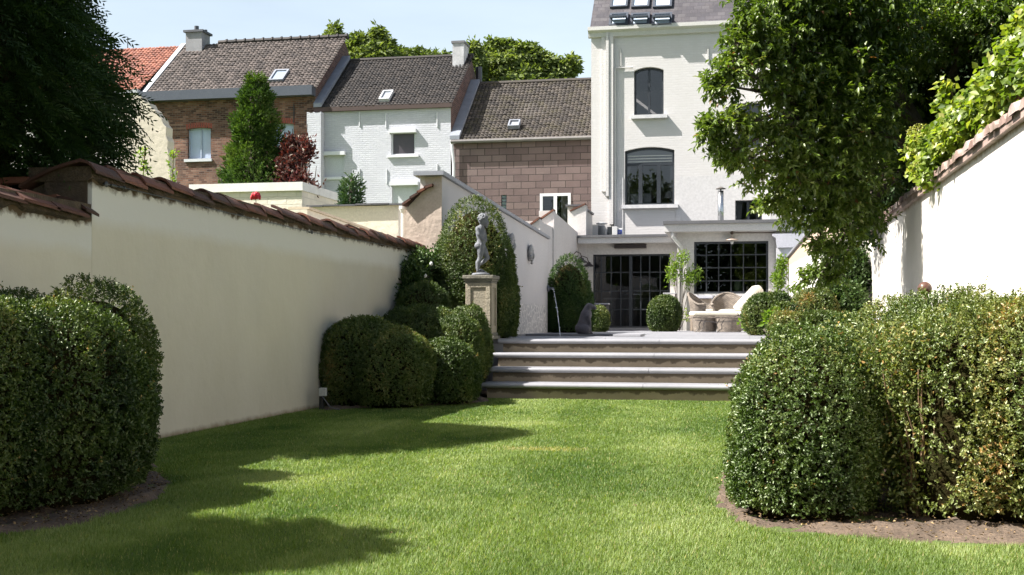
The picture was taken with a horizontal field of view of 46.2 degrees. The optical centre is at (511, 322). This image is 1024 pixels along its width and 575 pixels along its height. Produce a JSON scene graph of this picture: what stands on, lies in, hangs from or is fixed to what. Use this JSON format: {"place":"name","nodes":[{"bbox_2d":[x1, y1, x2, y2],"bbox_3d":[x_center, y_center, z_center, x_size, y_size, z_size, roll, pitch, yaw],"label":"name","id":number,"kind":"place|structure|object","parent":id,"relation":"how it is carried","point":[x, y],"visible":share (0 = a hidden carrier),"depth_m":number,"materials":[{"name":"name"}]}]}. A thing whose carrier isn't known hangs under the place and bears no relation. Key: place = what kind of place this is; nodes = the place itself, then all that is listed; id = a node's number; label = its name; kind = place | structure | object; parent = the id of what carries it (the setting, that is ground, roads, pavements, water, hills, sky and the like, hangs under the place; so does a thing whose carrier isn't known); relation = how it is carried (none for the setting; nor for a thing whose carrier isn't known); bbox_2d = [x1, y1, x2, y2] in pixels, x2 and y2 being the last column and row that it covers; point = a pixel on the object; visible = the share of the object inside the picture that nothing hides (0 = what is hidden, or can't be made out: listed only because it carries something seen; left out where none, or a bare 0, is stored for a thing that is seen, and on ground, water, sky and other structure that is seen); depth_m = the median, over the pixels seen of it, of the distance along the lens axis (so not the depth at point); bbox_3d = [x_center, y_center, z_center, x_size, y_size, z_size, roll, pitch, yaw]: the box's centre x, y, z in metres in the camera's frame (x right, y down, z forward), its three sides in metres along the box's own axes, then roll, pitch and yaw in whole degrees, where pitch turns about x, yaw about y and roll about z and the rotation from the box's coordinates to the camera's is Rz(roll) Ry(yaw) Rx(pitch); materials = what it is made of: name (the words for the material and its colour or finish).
{"place":"outdoors","nodes":[
{"label":"outdoors","id":0,"kind":"place"},
{"bbox_2d":[11,37,178,166],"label":"red roof house","id":1,"kind":"structure","parent":0,"point":[154,60],"depth_m":48.88,"materials":[{"name":"tile"}]},
{"bbox_2d":[138,26,348,187],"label":"brick house","id":2,"kind":"structure","parent":0,"point":[194,86],"depth_m":46.44,"materials":[{"name":"brown brick"}]},
{"bbox_2d":[184,122,211,161],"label":"window","id":3,"kind":"structure","parent":2,"relation":"in","point":[199,138],"depth_m":46.36,"materials":[{"name":"white glass"}]},
{"bbox_2d":[270,118,294,145],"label":"window","id":4,"kind":"structure","parent":2,"relation":"in","point":[289,127],"depth_m":45.66,"materials":[{"name":"white glass"}]},
{"bbox_2d":[288,207,378,231],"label":"boundary wall","id":5,"kind":"structure","parent":0,"point":[315,213],"depth_m":17.10,"materials":[{"name":"beige paint"}]},
{"bbox_2d":[88,0,593,77],"label":"sky","id":6,"kind":"structure","parent":0,"point":[560,27],"materials":[{"name":"blue"}]},
{"bbox_2d":[306,203,401,238],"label":"boundary wall","id":7,"kind":"structure","parent":0,"point":[385,218],"depth_m":20.87,"materials":[{"name":"paint"}]},
{"bbox_2d":[307,40,481,202],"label":"white house","id":8,"kind":"structure","parent":0,"point":[383,126],"depth_m":44.96,"materials":[{"name":"paint"}]},
{"bbox_2d":[323,151,345,179],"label":"window","id":9,"kind":"structure","parent":8,"relation":"in","point":[333,160],"depth_m":45.22,"materials":[{"name":"white glass"}]},
{"bbox_2d":[387,128,418,157],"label":"window","id":10,"kind":"structure","parent":8,"relation":"in","point":[403,140],"depth_m":44.70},
{"bbox_2d":[389,181,418,202],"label":"window","id":11,"kind":"structure","parent":8,"relation":"in","point":[401,190],"depth_m":44.69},
{"bbox_2d":[0,397,1023,574],"bbox_3d":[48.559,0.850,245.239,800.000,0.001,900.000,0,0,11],"label":"ground","id":12,"kind":"structure","parent":0,"point":[717,493],"depth_m":5.21,"materials":[{"name":"green plant"}]},
{"bbox_2d":[0,177,43,193],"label":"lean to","id":13,"kind":"object","parent":12,"relation":"on","point":[12,181],"visible":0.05,"depth_m":7.96,"materials":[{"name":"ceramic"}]},
{"bbox_2d":[0,185,98,304],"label":"garden wall","id":14,"kind":"structure","parent":12,"relation":"on","point":[45,243],"depth_m":7.33,"materials":[{"name":"paint"}]},
{"bbox_2d":[0,0,166,189],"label":"tree","id":15,"kind":"object","parent":12,"relation":"on","point":[50,50],"visible":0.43,"depth_m":8.30,"materials":[{"name":"green plant"}]},
{"bbox_2d":[0,463,169,533],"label":"soil bed","id":16,"kind":"object","parent":12,"relation":"on","point":[150,495],"visible":0.16,"depth_m":5.34,"materials":[{"name":"brown soil"}]},
{"bbox_2d":[0,272,164,516],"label":"box bush","id":17,"kind":"object","parent":16,"relation":"on","point":[81,407],"visible":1,"depth_m":5.43,"materials":[{"name":"green plant"}]},
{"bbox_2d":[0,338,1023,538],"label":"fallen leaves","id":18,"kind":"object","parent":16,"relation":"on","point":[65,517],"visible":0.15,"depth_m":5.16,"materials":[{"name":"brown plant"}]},
{"bbox_2d":[134,145,151,174],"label":"sprig","id":19,"kind":"object","parent":12,"relation":"on","point":[144,164],"visible":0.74,"depth_m":12.49,"materials":[{"name":"green plant"}]},
{"bbox_2d":[120,96,176,182],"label":"ragged wall","id":20,"kind":"structure","parent":12,"relation":"on","point":[162,140],"depth_m":29.27,"materials":[{"name":"beige paint"}]},
{"bbox_2d":[165,150,179,181],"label":"sprig","id":21,"kind":"object","parent":12,"relation":"on","point":[172,156],"visible":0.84,"depth_m":14.49,"materials":[{"name":"green plant"}]},
{"bbox_2d":[18,158,426,438],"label":"garden wall","id":22,"kind":"structure","parent":12,"relation":"on","point":[246,312],"depth_m":9.92,"materials":[{"name":"paint"}]},
{"bbox_2d":[103,181,414,250],"bbox_3d":[-1.981,-0.908,11.700,0.046,0.078,7.587,0,0,11],"label":"wire line","id":23,"kind":"object","parent":22,"relation":"attached to","point":[106,184],"visible":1,"depth_m":9.72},
{"bbox_2d":[399,206,407,237],"bbox_3d":[-1.460,-0.511,16.141,0.120,2.121,0.120,0,0,11],"label":"downpipe","id":24,"kind":"object","parent":22,"relation":"attached to","point":[402,209],"visible":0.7,"depth_m":16.11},
{"bbox_2d":[394,242,447,304],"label":"climbing shrub","id":25,"kind":"object","parent":22,"relation":"attached to","point":[417,268],"visible":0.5,"depth_m":14.89,"materials":[{"name":"green plant"}]},
{"bbox_2d":[215,70,286,183],"bbox_3d":[-5.415,-2.278,25.532,1.837,6.256,1.733,0,0,11],"label":"conifer tree","id":26,"kind":"object","parent":12,"relation":"on","point":[257,135],"visible":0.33,"depth_m":25.15,"materials":[{"name":"green plant"}]},
{"bbox_2d":[189,182,339,209],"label":"outbuilding","id":27,"kind":"structure","parent":12,"relation":"on","point":[285,195],"depth_m":23.93,"materials":[{"name":"beige paint"}]},
{"bbox_2d":[268,124,325,197],"bbox_3d":[-4.441,-1.645,24.883,1.394,4.997,0.997,0,0,43],"label":"purple shrub","id":28,"kind":"object","parent":12,"relation":"on","point":[295,153],"visible":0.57,"depth_m":24.89,"materials":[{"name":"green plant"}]},
{"bbox_2d":[319,388,339,409],"bbox_3d":[-1.773,0.740,11.604,0.078,0.216,0.338,0,0,-43],"label":"outlet box","id":29,"kind":"object","parent":12,"relation":"on","point":[322,392],"visible":1,"depth_m":11.65,"materials":[{"name":"plastic"}]},
{"bbox_2d":[322,18,346,34],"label":"chestnut tree","id":30,"kind":"object","parent":12,"relation":"on","point":[331,29],"visible":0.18,"depth_m":59.80,"materials":[{"name":"green plant"}]},
{"bbox_2d":[334,170,367,203],"bbox_3d":[-3.066,-1.038,22.979,0.689,3.776,0.696,0,0,33],"label":"conifer","id":31,"kind":"object","parent":12,"relation":"on","point":[354,196],"visible":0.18,"depth_m":22.88,"materials":[{"name":"green plant"}]},
{"bbox_2d":[345,18,451,58],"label":"chestnut tree","id":32,"kind":"object","parent":12,"relation":"on","point":[376,41],"visible":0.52,"depth_m":61.49,"materials":[{"name":"green plant"}]},
{"bbox_2d":[324,390,488,409],"bbox_3d":[-0.816,0.843,13.745,1.500,0.075,4.600,0,0,11],"label":"soil bed","id":33,"kind":"object","parent":12,"relation":"on","point":[482,395],"visible":0.08,"depth_m":12.23,"materials":[{"name":"brown soil"}]},
{"bbox_2d":[318,314,437,408],"bbox_3d":[-1.383,0.379,12.265,1.318,0.950,1.257,0,0,11],"label":"box bush","id":34,"kind":"object","parent":33,"relation":"on","point":[372,361],"visible":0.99,"depth_m":11.87,"materials":[{"name":"green plant"}]},
{"bbox_2d":[381,303,454,338],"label":"box bush","id":35,"kind":"object","parent":33,"relation":"on","point":[422,319],"visible":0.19,"depth_m":13.58,"materials":[{"name":"green plant"}]},
{"bbox_2d":[422,335,482,405],"bbox_3d":[-0.661,0.489,12.710,0.763,0.721,1.235,0,0,11],"label":"box bush","id":36,"kind":"object","parent":33,"relation":"on","point":[458,377],"visible":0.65,"depth_m":12.26,"materials":[{"name":"green plant"}]},
{"bbox_2d":[428,299,494,382],"bbox_3d":[-0.599,0.238,13.712,0.730,1.026,1.147,0,0,11],"label":"box bush","id":37,"kind":"object","parent":33,"relation":"on","point":[471,325],"visible":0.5,"depth_m":13.44,"materials":[{"name":"green plant"}]},
{"bbox_2d":[466,34,488,81],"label":"chestnut tree","id":38,"kind":"object","parent":12,"relation":"on","point":[476,48],"visible":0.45,"depth_m":59.60,"materials":[{"name":"green plant"}]},
{"bbox_2d":[483,34,584,81],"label":"chestnut tree","id":39,"kind":"object","parent":12,"relation":"on","point":[509,59],"visible":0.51,"depth_m":61.12,"materials":[{"name":"green plant"}]},
{"bbox_2d":[481,339,780,400],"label":"garden steps","id":40,"kind":"structure","parent":12,"relation":"on","point":[656,369],"depth_m":13.84,"materials":[{"name":"stone"}]},
{"bbox_2d":[482,330,788,390],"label":"terrace","id":41,"kind":"structure","parent":12,"relation":"on","point":[649,334],"depth_m":17.47,"materials":[{"name":"grey stone"}]},
{"bbox_2d":[402,176,441,289],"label":"wall end","id":42,"kind":"structure","parent":41,"relation":"on","point":[423,219],"depth_m":15.93,"materials":[{"name":"paint"}]},
{"bbox_2d":[394,279,453,316],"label":"box bush","id":43,"kind":"object","parent":41,"relation":"on","point":[434,294],"visible":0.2,"depth_m":14.37,"materials":[{"name":"green plant"}]},
{"bbox_2d":[429,194,522,337],"bbox_3d":[-0.488,-0.727,15.599,1.243,1.894,1.253,0,0,11],"label":"tall topiary","id":44,"kind":"object","parent":41,"relation":"on","point":[459,250],"visible":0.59,"depth_m":15.25,"materials":[{"name":"green plant"}]},
{"bbox_2d":[462,275,499,338],"bbox_3d":[-0.379,-0.192,14.750,0.400,0.776,0.400,0,0,11],"label":"stone pedestal","id":45,"kind":"object","parent":41,"relation":"on","point":[481,290],"visible":0.71,"depth_m":14.60,"materials":[{"name":"stone"}]},
{"bbox_2d":[472,213,489,274],"bbox_3d":[-0.384,-0.966,14.751,0.224,0.770,0.224,0,0,11],"label":"child statue","id":46,"kind":"object","parent":45,"relation":"on","point":[481,236],"visible":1,"depth_m":14.71,"materials":[{"name":"grey stone"}]},
{"bbox_2d":[413,170,549,333],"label":"garden wall","id":47,"kind":"structure","parent":41,"relation":"on","point":[533,282],"depth_m":21.64,"materials":[{"name":"paint"}]},
{"bbox_2d":[527,244,534,263],"bbox_3d":[0.343,-1.261,22.112,0.160,0.369,0.298,0,0,11],"label":"stone mask","id":48,"kind":"object","parent":47,"relation":"attached to","point":[530,255],"visible":1,"depth_m":22.03,"materials":[{"name":"grey stone"}]},
{"bbox_2d":[526,209,577,276],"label":"garden wall","id":49,"kind":"structure","parent":41,"relation":"on","point":[559,231],"depth_m":30.41,"materials":[{"name":"white paint"}]},
{"bbox_2d":[548,252,594,332],"bbox_3d":[1.169,-0.617,24.590,1.085,1.690,1.124,0,0,11],"label":"tall topiary","id":50,"kind":"object","parent":41,"relation":"on","point":[574,295],"visible":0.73,"depth_m":24.24,"materials":[{"name":"green plant"}]},
{"bbox_2d":[566,203,593,279],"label":"garden wall","id":51,"kind":"structure","parent":41,"relation":"on","point":[580,219],"depth_m":34.24,"materials":[{"name":"white paint"}]},
{"bbox_2d":[575,303,596,333],"bbox_3d":[1.325,-0.075,21.592,0.384,0.563,0.288,0,0,11],"label":"dog statue","id":52,"kind":"object","parent":41,"relation":"on","point":[583,326],"visible":0.99,"depth_m":21.51,"materials":[{"name":"grey stone"}]},
{"bbox_2d":[593,304,610,331],"bbox_3d":[1.880,-0.086,25.999,0.569,0.658,0.561,0,0,11],"label":"box ball","id":53,"kind":"object","parent":41,"relation":"on","point":[602,318],"visible":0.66,"depth_m":25.80,"materials":[{"name":"green plant"}]},
{"bbox_2d":[577,234,676,329],"bbox_3d":[3.617,-1.139,35.254,2.937,2.673,3.370,0,0,11],"label":"glazed extension","id":54,"kind":"object","parent":41,"relation":"on","point":[632,273],"visible":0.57,"depth_m":34.21,"materials":[{"name":"beige paint"}]},
{"bbox_2d":[596,222,606,234],"bbox_3d":[2.670,-2.740,35.762,0.340,0.530,0.340,0,0,11],"label":"vent stack","id":55,"kind":"object","parent":54,"relation":"on","point":[601,230],"visible":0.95,"depth_m":35.67,"materials":[{"name":"grey metal"}]},
{"bbox_2d":[607,227,617,234],"bbox_3d":[3.064,-2.686,36.347,0.305,0.418,0.500,0,0,11],"label":"air conditioner","id":56,"kind":"object","parent":54,"relation":"on","point":[612,230],"visible":0.47,"depth_m":36.11,"materials":[{"name":"white metal"}]},
{"bbox_2d":[603,298,652,325],"bbox_3d":[3.865,-0.273,35.832,2.200,0.938,0.700,0,0,11],"label":"kitchen counter","id":57,"kind":"object","parent":54,"relation":"in","point":[625,313],"visible":0.43,"depth_m":35.61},
{"bbox_2d":[614,244,646,248],"bbox_3d":[3.345,-2.162,33.915,0.901,0.110,0.157,0,0,11],"label":"heater bar","id":58,"kind":"object","parent":54,"relation":"attached to","point":[623,246],"visible":1,"depth_m":33.85,"materials":[{"name":"brown metal"}]},
{"bbox_2d":[593,254,669,327],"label":"glass doors","id":59,"kind":"structure","parent":54,"relation":"in","point":[630,272],"depth_m":34.09,"materials":[{"name":"black glass"}]},
{"bbox_2d":[646,294,683,331],"bbox_3d":[3.512,-0.213,27.595,0.870,0.939,0.865,0,0,11],"label":"box ball","id":60,"kind":"object","parent":41,"relation":"on","point":[665,312],"visible":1,"depth_m":27.32,"materials":[{"name":"green plant"}]},
{"bbox_2d":[664,249,703,330],"bbox_3d":[4.341,-0.842,30.261,0.997,2.088,0.804,0,0,11],"label":"wisteria","id":61,"kind":"object","parent":41,"relation":"on","point":[692,275],"visible":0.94,"depth_m":30.18,"materials":[{"name":"green plant"}]},
{"bbox_2d":[690,296,712,330],"bbox_3d":[4.681,-0.236,29.696,0.583,0.864,0.560,0,0,11],"label":"table","id":62,"kind":"object","parent":41,"relation":"on","point":[706,299],"visible":0.23,"depth_m":29.45,"materials":[{"name":"beige wood"}]},
{"bbox_2d":[687,292,716,331],"bbox_3d":[4.229,-0.247,26.609,0.692,0.882,0.819,0,0,11],"label":"wicker chair","id":63,"kind":"object","parent":41,"relation":"on","point":[696,303],"visible":0.69,"depth_m":26.38,"materials":[{"name":"beige wicker"}]},
{"bbox_2d":[688,285,762,331],"bbox_3d":[4.375,-0.284,24.510,1.474,0.954,0.660,0,0,0],"label":"chaise longue","id":64,"kind":"object","parent":41,"relation":"on","point":[740,303],"visible":0.73,"depth_m":24.22,"materials":[{"name":"white fabric"},{"name":"cream fabric"}]},
{"bbox_2d":[710,292,741,331],"bbox_3d":[4.769,-0.247,26.346,0.820,0.882,0.690,0,0,11],"label":"wicker chair","id":65,"kind":"object","parent":41,"relation":"on","point":[725,301],"visible":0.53,"depth_m":26.42,"materials":[{"name":"beige wicker"}]},
{"bbox_2d":[663,219,802,330],"bbox_3d":[6.156,-1.192,33.232,3.473,2.781,6.410,0,0,11],"label":"garden room","id":66,"kind":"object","parent":41,"relation":"on","point":[719,259],"visible":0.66,"depth_m":30.69,"materials":[{"name":"beige paint"}]},
{"bbox_2d":[671,232,682,329],"bbox_3d":[4.201,-1.062,30.576,0.377,2.500,0.100,0,0,-29],"label":"downpipe","id":67,"kind":"object","parent":66,"relation":"attached to","point":[675,240],"visible":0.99,"depth_m":30.60,"materials":[{"name":"white metal"}]},
{"bbox_2d":[716,187,725,219],"bbox_3d":[5.864,-3.205,33.703,0.280,1.244,0.280,0,0,11],"label":"stove flue","id":68,"kind":"object","parent":66,"relation":"on","point":[720,205],"visible":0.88,"depth_m":33.63,"materials":[{"name":"metal"}]},
{"bbox_2d":[694,241,767,293],"bbox_3d":[5.582,-1.408,30.584,1.860,1.332,0.068,0,0,11],"label":"steel window","id":69,"kind":"structure","parent":66,"relation":"in","point":[735,242],"depth_m":30.55,"materials":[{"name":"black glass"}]},
{"bbox_2d":[733,281,742,291],"bbox_3d":[5.797,-0.912,30.780,0.240,0.340,0.234,0,0,11],"label":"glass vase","id":70,"kind":"object","parent":66,"relation":"on","point":[737,286],"visible":0.86,"depth_m":30.68,"materials":[{"name":"glass"}]},
{"bbox_2d":[726,231,774,243],"bbox_3d":[5.993,-2.151,30.225,1.230,0.335,0.367,0,0,11],"label":"arm lamp","id":71,"kind":"object","parent":66,"relation":"hanging from","point":[731,239],"visible":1,"depth_m":30.24,"materials":[{"name":"white metal"}]},
{"bbox_2d":[736,306,780,335],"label":"bright plant","id":72,"kind":"object","parent":41,"relation":"on","point":[768,312],"visible":0.34,"depth_m":16.39,"materials":[{"name":"green plant"}]},
{"bbox_2d":[740,290,792,335],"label":"box bush","id":73,"kind":"object","parent":41,"relation":"on","point":[754,307],"visible":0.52,"depth_m":18.77,"materials":[{"name":"green plant"}]},
{"bbox_2d":[769,253,788,293],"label":"vine","id":74,"kind":"object","parent":41,"relation":"on","point":[779,278],"visible":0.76,"depth_m":29.55,"materials":[{"name":"green plant"}]},
{"bbox_2d":[764,299,801,332],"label":"box bush","id":75,"kind":"object","parent":41,"relation":"on","point":[793,306],"visible":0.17,"depth_m":17.26,"materials":[{"name":"green plant"}]},
{"bbox_2d":[765,305,805,335],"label":"box bush","id":76,"kind":"object","parent":41,"relation":"on","point":[780,317],"visible":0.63,"depth_m":15.56,"materials":[{"name":"green plant"}]},
{"bbox_2d":[772,233,803,292],"bbox_3d":[6.919,-1.011,29.962,0.825,2.412,0.410,0,0,11],"label":"stone pilaster","id":77,"kind":"object","parent":41,"relation":"on","point":[785,243],"visible":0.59,"depth_m":29.80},
{"bbox_2d":[786,211,840,298],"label":"garden wall","id":78,"kind":"structure","parent":41,"relation":"on","point":[797,256],"depth_m":27.05,"materials":[{"name":"white paint"}]},
{"bbox_2d":[791,285,840,311],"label":"box bush","id":79,"kind":"object","parent":41,"relation":"on","point":[810,298],"visible":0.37,"depth_m":18.14,"materials":[{"name":"green plant"}]},
{"bbox_2d":[800,306,842,329],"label":"box bush","id":80,"kind":"object","parent":41,"relation":"on","point":[815,316],"visible":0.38,"depth_m":16.06,"materials":[{"name":"green plant"}]},
{"bbox_2d":[820,241,872,312],"bbox_3d":[5.276,-0.580,18.993,0.970,1.680,1.715,0,0,26],"label":"climbing shrub","id":81,"kind":"object","parent":41,"relation":"on","point":[861,272],"visible":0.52,"depth_m":18.68,"materials":[{"name":"green plant"}]},
{"bbox_2d":[588,0,768,234],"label":"white townhouse","id":82,"kind":"structure","parent":12,"relation":"on","point":[649,58],"depth_m":36.93,"materials":[{"name":"beige paint"}]},
{"bbox_2d":[609,12,628,25],"bbox_3d":[3.287,-9.389,37.049,0.573,0.526,0.616,0,0,11],"label":"roof window","id":83,"kind":"structure","parent":82,"relation":"in","point":[618,18],"depth_m":37.00,"materials":[{"name":"metal"}]},
{"bbox_2d":[610,0,627,8],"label":"roof window","id":84,"kind":"structure","parent":82,"relation":"in","point":[614,4],"depth_m":37.62,"materials":[{"name":"glass"}]},
{"bbox_2d":[630,12,649,24],"bbox_3d":[3.930,-9.347,36.885,0.584,0.523,0.612,0,0,11],"label":"roof window","id":85,"kind":"structure","parent":82,"relation":"in","point":[637,18],"depth_m":36.87,"materials":[{"name":"metal"}]},
{"bbox_2d":[631,0,649,8],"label":"roof window","id":86,"kind":"structure","parent":82,"relation":"in","point":[635,4],"depth_m":37.45,"materials":[{"name":"glass"}]},
{"bbox_2d":[631,68,667,118],"bbox_3d":[4.226,-7.070,36.897,1.107,1.598,0.350,0,0,11],"label":"window","id":87,"kind":"structure","parent":82,"relation":"in","point":[643,116],"depth_m":36.93,"materials":[{"name":"black glass"}]},
{"bbox_2d":[622,148,677,208],"bbox_3d":[4.253,-4.463,36.914,1.720,1.893,0.394,0,0,11],"label":"window","id":88,"kind":"structure","parent":82,"relation":"in","point":[636,156],"depth_m":37.01,"materials":[{"name":"white wood"}]},
{"bbox_2d":[651,12,671,24],"bbox_3d":[4.585,-9.304,36.717,0.607,0.519,0.607,0,0,11],"label":"roof window","id":89,"kind":"structure","parent":82,"relation":"in","point":[662,17],"depth_m":36.68,"materials":[{"name":"metal"}]},
{"bbox_2d":[653,0,671,8],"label":"roof window","id":90,"kind":"structure","parent":82,"relation":"in","point":[657,4],"depth_m":37.28,"materials":[{"name":"glass"}]},
{"bbox_2d":[735,200,761,219],"bbox_3d":[7.192,-3.357,36.479,0.795,0.716,0.118,0,0,11],"label":"window","id":91,"kind":"structure","parent":82,"relation":"in","point":[738,206],"depth_m":36.50,"materials":[{"name":"black glass"}]},
{"bbox_3d":[4.347,-3.587,37.495,1.420,0.040,0.550,0,0,11],"label":"side table","id":92,"kind":"object","parent":82,"relation":"attached to","visible":0},
{"bbox_2d":[643,193,650,202],"bbox_3d":[4.185,-3.817,37.359,0.298,0.420,0.020,0,0,11],"label":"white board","id":93,"kind":"object","parent":92,"relation":"on","point":[646,198],"visible":0.64,"depth_m":37.34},
{"bbox_2d":[769,14,813,232],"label":"white rear wing","id":94,"kind":"structure","parent":12,"relation":"on","point":[772,216],"depth_m":35.56,"materials":[{"name":"white paint"}]},
{"bbox_2d":[820,309,876,335],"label":"box bush","id":95,"kind":"object","parent":12,"relation":"on","point":[835,318],"visible":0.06,"depth_m":9.66,"materials":[{"name":"green plant"}]},
{"bbox_2d":[688,0,1023,301],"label":"fruit tree","id":96,"kind":"object","parent":12,"relation":"on","point":[808,133],"visible":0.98,"depth_m":13.81,"materials":[{"name":"green plant"}]},
{"bbox_2d":[716,470,1023,545],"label":"soil bed","id":97,"kind":"object","parent":12,"relation":"on","point":[899,528],"visible":0.06,"depth_m":4.90,"materials":[{"name":"brown soil"}]},
{"bbox_2d":[721,317,889,520],"bbox_3d":[1.415,0.411,5.803,0.786,0.884,1.701,0,0,11],"label":"box bush","id":98,"kind":"object","parent":97,"relation":"on","point":[799,443],"visible":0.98,"depth_m":5.13,"materials":[{"name":"green plant"}]},
{"bbox_2d":[812,282,1023,521],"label":"box bush","id":99,"kind":"object","parent":97,"relation":"on","point":[920,355],"visible":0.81,"depth_m":5.16,"materials":[{"name":"green plant"}]},
{"bbox_2d":[917,282,931,304],"bbox_3d":[2.718,0.288,7.900,0.100,1.120,0.100,0,0,11],"label":"ball finial","id":100,"kind":"object","parent":97,"relation":"on","point":[927,286],"visible":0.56,"depth_m":7.87,"materials":[{"name":"beige stone"}]},
{"bbox_2d":[937,276,1002,316],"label":"box bush","id":101,"kind":"object","parent":97,"relation":"on","point":[972,288],"depth_m":7.89,"materials":[{"name":"green plant"}]},
{"bbox_2d":[963,287,1023,523],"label":"box bush","id":102,"kind":"object","parent":97,"relation":"on","point":[1013,393],"visible":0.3,"depth_m":4.98,"materials":[{"name":"green plant"}]},
{"bbox_2d":[800,0,1023,254],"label":"evergreen tree","id":103,"kind":"object","parent":12,"relation":"on","point":[965,72],"visible":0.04,"depth_m":15.66,"materials":[{"name":"green plant"}]},
{"bbox_2d":[860,97,1023,322],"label":"garden wall","id":104,"kind":"structure","parent":12,"relation":"on","point":[963,226],"depth_m":10.67,"materials":[{"name":"white paint"}]},
{"bbox_2d":[897,3,1023,193],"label":"creeper","id":105,"kind":"object","parent":104,"relation":"on","point":[996,88],"visible":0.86,"depth_m":10.21,"materials":[{"name":"green plant"}]},
{"bbox_2d":[450,77,590,222],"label":"clad house","id":106,"kind":"structure","parent":0,"point":[521,149],"depth_m":44.03,"materials":[{"name":"brown tile"}]},
{"bbox_2d":[540,193,570,222],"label":"window","id":107,"kind":"structure","parent":106,"relation":"in","point":[565,197],"depth_m":43.59,"materials":[{"name":"white glass"}]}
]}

